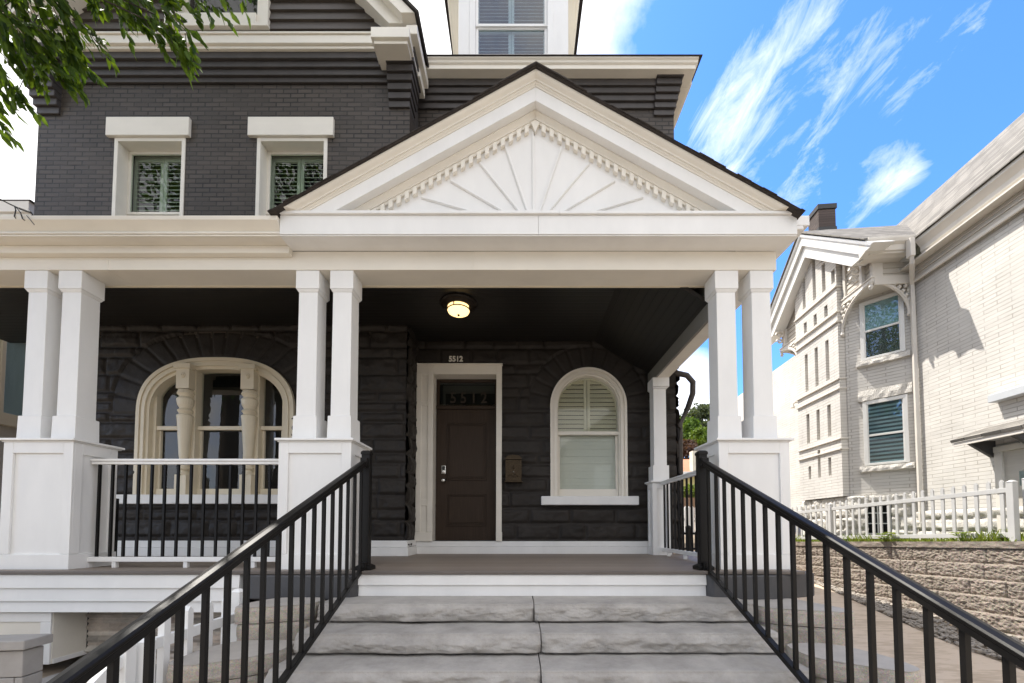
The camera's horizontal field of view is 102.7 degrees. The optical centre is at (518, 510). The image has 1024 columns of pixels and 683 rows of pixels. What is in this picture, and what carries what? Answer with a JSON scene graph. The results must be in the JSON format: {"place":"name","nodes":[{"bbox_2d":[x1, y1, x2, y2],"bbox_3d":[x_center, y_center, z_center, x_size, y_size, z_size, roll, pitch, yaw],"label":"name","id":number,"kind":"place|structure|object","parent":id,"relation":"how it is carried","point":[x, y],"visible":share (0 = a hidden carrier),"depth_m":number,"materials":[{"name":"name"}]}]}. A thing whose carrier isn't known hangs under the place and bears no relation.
{"place":"outdoors","nodes":[
{"label":"outdoors","id":0,"kind":"place"},
{"bbox_2d":[42,664,156,682],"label":"paved area","id":1,"kind":"object","parent":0,"point":[46,679],"visible":0.01,"depth_m":3.81,"materials":[{"name":"grey concrete"}]},
{"bbox_2d":[0,0,1023,457],"label":"sky","id":2,"kind":"structure","parent":0,"point":[867,108],"materials":[{"name":"blue"}]},
{"bbox_2d":[41,519,1023,677],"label":"ground","id":3,"kind":"structure","parent":0,"point":[53,669],"depth_m":4.38,"materials":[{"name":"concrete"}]},
{"bbox_2d":[0,199,34,512],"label":"pale house","id":4,"kind":"structure","parent":3,"relation":"on","point":[12,364],"depth_m":6.96,"materials":[{"name":"beige"}]},
{"bbox_2d":[0,339,25,427],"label":"window","id":5,"kind":"structure","parent":4,"relation":"in","point":[12,355],"depth_m":6.93,"materials":[{"name":"grey glass"}]},
{"bbox_2d":[0,633,52,682],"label":"grey block wall","id":6,"kind":"structure","parent":3,"relation":"on","point":[21,658],"depth_m":2.87,"materials":[{"name":"grey concrete"}]},
{"bbox_2d":[87,644,136,682],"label":"picket gate","id":7,"kind":"structure","parent":3,"relation":"on","point":[127,671],"depth_m":2.49,"materials":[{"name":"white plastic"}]},
{"bbox_2d":[0,0,251,151],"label":"overhanging tree","id":8,"kind":"object","parent":3,"relation":"on","point":[68,49],"visible":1,"depth_m":3.31,"materials":[{"name":"green plant"}]},
{"bbox_2d":[135,588,242,682],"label":"picket fence","id":9,"kind":"object","parent":3,"relation":"on","point":[164,639],"visible":0.43,"depth_m":2.93,"materials":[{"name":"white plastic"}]},
{"bbox_2d":[166,597,319,682],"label":"stepped block wall","id":10,"kind":"structure","parent":3,"relation":"on","point":[190,667],"depth_m":3.03,"materials":[{"name":"beige concrete"}]},
{"bbox_2d":[0,0,814,664],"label":"brick house","id":11,"kind":"structure","parent":3,"relation":"on","point":[256,254],"depth_m":5.47,"materials":[{"name":"black brick"}]},
{"bbox_2d":[0,199,34,224],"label":"service cable","id":12,"kind":"object","parent":11,"relation":"attached to","point":[22,209],"visible":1,"depth_m":3.93,"materials":[{"name":"black plastic"}]},
{"bbox_2d":[105,117,191,215],"bbox_3d":[-5.560,-4.754,6.316,1.247,2.307,0.440,0,-2,0],"label":"upper window","id":13,"kind":"structure","parent":11,"relation":"in","point":[160,184],"depth_m":6.28,"materials":[{"name":"beige paint"}]},
{"bbox_2d":[116,357,294,503],"bbox_3d":[-4.440,-1.169,6.237,2.680,2.164,0.750,0,-2,0],"label":"arched window","id":14,"kind":"structure","parent":11,"relation":"in","point":[224,407],"depth_m":6.04,"materials":[{"name":"beige paint"}]},
{"bbox_2d":[164,0,270,30],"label":"attic window","id":15,"kind":"structure","parent":11,"relation":"in","point":[258,12],"depth_m":6.07,"materials":[{"name":"beige paint"}]},
{"bbox_2d":[247,117,334,215],"bbox_3d":[-3.415,-4.754,6.316,1.282,2.307,0.440,0,-2,0],"label":"upper window","id":16,"kind":"structure","parent":11,"relation":"in","point":[286,177],"depth_m":6.24,"materials":[{"name":"beige paint"}]},
{"bbox_2d":[449,356,462,361],"bbox_3d":[-0.984,-2.406,6.477,0.222,0.091,0.012,0,-2,0],"label":"house number","id":17,"kind":"object","parent":11,"relation":"attached to","point":[454,360],"visible":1,"depth_m":6.47,"materials":[{"name":"silver metal"}]},
{"bbox_2d":[440,293,476,317],"bbox_3d":[-0.790,-2.667,5.431,0.480,0.174,0.480,0,-2,0],"label":"ceiling light","id":18,"kind":"object","parent":11,"relation":"attached to","point":[458,305],"visible":1,"depth_m":5.33,"materials":[{"name":"white glass"}]},
{"bbox_2d":[435,410,495,539],"bbox_3d":[-0.840,-0.591,6.612,0.982,2.128,0.125,0,-2,0],"label":"front door","id":19,"kind":"structure","parent":11,"relation":"in","point":[465,439],"depth_m":6.62,"materials":[{"name":"brown wood"}]},
{"bbox_2d":[469,0,552,53],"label":"dormer window","id":20,"kind":"structure","parent":11,"relation":"in","point":[496,26],"depth_m":7.40,"materials":[{"name":"white paint"}]},
{"bbox_2d":[505,455,521,482],"bbox_3d":[-0.072,-0.652,6.376,0.274,0.427,0.170,0,-2,0],"label":"mailbox","id":21,"kind":"object","parent":11,"relation":"attached to","point":[513,468],"depth_m":6.31,"materials":[{"name":"brown metal"}]},
{"bbox_2d":[541,367,638,504],"bbox_3d":[1.115,-1.210,6.594,1.510,2.252,0.440,0,-2,0],"label":"round arched window","id":22,"kind":"structure","parent":11,"relation":"in","point":[589,448],"depth_m":6.60,"materials":[{"name":"beige paint"}]},
{"bbox_2d":[684,506,694,531],"bbox_3d":[5.742,0.339,13.197,2.108,1.036,0.112,0,-2,0],"label":"picket fence","id":23,"kind":"object","parent":3,"relation":"on","point":[689,521],"visible":0.03,"depth_m":13.18,"materials":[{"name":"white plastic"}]},
{"bbox_2d":[684,484,694,497],"bbox_3d":[7.902,-0.478,19.107,1.721,1.713,1.485,1,-2,-23],"label":"hedge bush","id":24,"kind":"object","parent":3,"relation":"on","point":[693,491],"visible":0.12,"depth_m":18.66,"materials":[{"name":"green plant"}]},
{"bbox_2d":[684,498,694,520],"bbox_3d":[7.402,0.110,17.024,2.550,1.326,0.030,0,-2,0],"label":"board fence","id":25,"kind":"object","parent":3,"relation":"on","point":[689,504],"visible":0.02,"depth_m":17.03,"materials":[{"name":"brown wood"}]},
{"bbox_2d":[683,451,696,487],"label":"yellow house","id":26,"kind":"structure","parent":3,"relation":"on","point":[689,464],"depth_m":24.02,"materials":[{"name":"beige paint"}]},
{"bbox_2d":[684,525,695,551],"bbox_3d":[3.992,1.019,9.166,1.121,1.700,0.524,0,-2,0],"label":"black iron fence","id":27,"kind":"object","parent":3,"relation":"on","point":[690,539],"visible":0.13,"depth_m":9.35,"materials":[{"name":"black metal"}]},
{"bbox_2d":[680,416,700,439],"bbox_3d":[13.857,-4.488,34.200,2.881,6.923,2.867,1,-3,-31],"label":"bright green tree","id":28,"kind":"object","parent":3,"relation":"on","point":[690,424],"visible":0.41,"depth_m":33.32,"materials":[{"name":"green plant"}]},
{"bbox_2d":[683,439,697,458],"bbox_3d":[11.492,-3.161,28.090,2.599,3.791,2.623,-2,-3,39],"label":"red leaved tree","id":29,"kind":"object","parent":3,"relation":"on","point":[689,445],"visible":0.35,"depth_m":27.34,"materials":[{"name":"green plant"}]},
{"bbox_2d":[680,403,709,427],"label":"grey green tree","id":30,"kind":"object","parent":3,"relation":"on","point":[701,412],"visible":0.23,"depth_m":41.23,"materials":[{"name":"green plant"}]},
{"bbox_2d":[686,425,706,446],"bbox_3d":[14.153,-3.858,31.089,2.814,5.417,2.859,0,-2,0],"label":"bright green tree","id":31,"kind":"object","parent":3,"relation":"on","point":[699,434],"visible":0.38,"depth_m":30.61,"materials":[{"name":"green plant"}]},
{"bbox_2d":[738,113,1023,541],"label":"cream brick house","id":32,"kind":"structure","parent":3,"relation":"on","point":[900,372],"depth_m":8.90,"materials":[{"name":"brick"}]},
{"bbox_2d":[856,292,910,368],"bbox_3d":[8.291,-4.143,9.345,0.115,1.530,0.930,2,-3,-40],"label":"window","id":33,"kind":"structure","parent":32,"relation":"in","point":[882,319],"depth_m":9.36,"materials":[{"name":"clear glass"}]},
{"bbox_2d":[855,492,911,533],"bbox_3d":[8.292,0.062,9.294,0.203,0.922,0.950,2,-3,-40],"label":"basement window","id":34,"kind":"structure","parent":32,"relation":"in","point":[884,507],"depth_m":9.36,"materials":[{"name":"paint"}]},
{"bbox_2d":[858,382,915,472],"bbox_3d":[8.289,-1.859,9.252,0.119,1.902,0.930,2,-3,-40],"label":"window","id":35,"kind":"structure","parent":32,"relation":"in","point":[885,409],"depth_m":9.26,"materials":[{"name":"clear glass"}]},
{"bbox_2d":[993,442,1023,531],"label":"side door","id":36,"kind":"structure","parent":32,"relation":"in","point":[1008,461],"depth_m":7.04,"materials":[{"name":"beige"}]},
{"bbox_2d":[796,541,1023,639],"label":"retaining wall","id":37,"kind":"structure","parent":3,"relation":"on","point":[983,581],"depth_m":6.79,"materials":[{"name":"beige stone"}]},
{"bbox_2d":[876,532,895,541],"bbox_3d":[7.353,0.528,8.183,0.380,0.216,0.452,-2,-3,44],"label":"leafy weed","id":38,"kind":"object","parent":37,"relation":"on","point":[888,536],"visible":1,"depth_m":8.18,"materials":[{"name":"green plant"}]},
{"bbox_2d":[791,480,1020,540],"bbox_3d":[7.560,0.263,9.747,0.145,1.229,7.196,0,-2,1],"label":"long picket fence","id":39,"kind":"object","parent":37,"relation":"on","point":[1010,489],"visible":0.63,"depth_m":7.46,"materials":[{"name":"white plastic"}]},
{"bbox_2d":[949,531,974,540],"bbox_3d":[7.469,0.438,6.873,0.366,0.194,0.357,0,-2,0],"label":"leafy weed","id":40,"kind":"object","parent":37,"relation":"on","point":[957,534],"visible":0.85,"depth_m":6.90,"materials":[{"name":"green plant"}]},
{"bbox_2d":[797,584,1023,682],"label":"path","id":41,"kind":"structure","parent":0,"point":[947,665],"depth_m":5.35,"materials":[{"name":"beige concrete"}]},
{"bbox_2d":[747,598,920,682],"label":"stepped block wall","id":42,"kind":"structure","parent":41,"relation":"on","point":[886,669],"depth_m":3.07,"materials":[{"name":"beige concrete"}]},
{"bbox_2d":[814,580,1023,667],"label":"gravel","id":43,"kind":"structure","parent":0,"point":[914,616],"depth_m":6.54,"materials":[{"name":"gravel"}]},
{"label":"neighbour lawn","id":44,"kind":"structure","parent":0,"visible":0},
{"bbox_2d":[796,529,1023,541],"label":"grass","id":45,"kind":"structure","parent":44,"relation":"on","point":[979,538],"depth_m":7.61,"materials":[{"name":"green plant"}]},
{"bbox_2d":[1022,478,1023,514],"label":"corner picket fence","id":46,"kind":"object","parent":44,"relation":"on","point":[1023,493],"visible":1,"depth_m":6.20,"materials":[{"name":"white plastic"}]},
{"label":"pavement","id":47,"kind":"structure","parent":0,"visible":0},
{"bbox_2d":[46,450,375,682],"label":"stair railing","id":48,"kind":"object","parent":47,"relation":"on","point":[109,652],"visible":1,"depth_m":2.38,"materials":[{"name":"black metal"}]},
{"bbox_2d":[264,596,808,682],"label":"stone steps","id":49,"kind":"structure","parent":47,"relation":"on","point":[508,639],"depth_m":3.10,"materials":[{"name":"grey stone"}]},
{"bbox_2d":[693,450,1023,682],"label":"stair railing","id":50,"kind":"object","parent":49,"relation":"on","point":[1009,649],"visible":0.99,"depth_m":2.47,"materials":[{"name":"black metal"}]}
]}

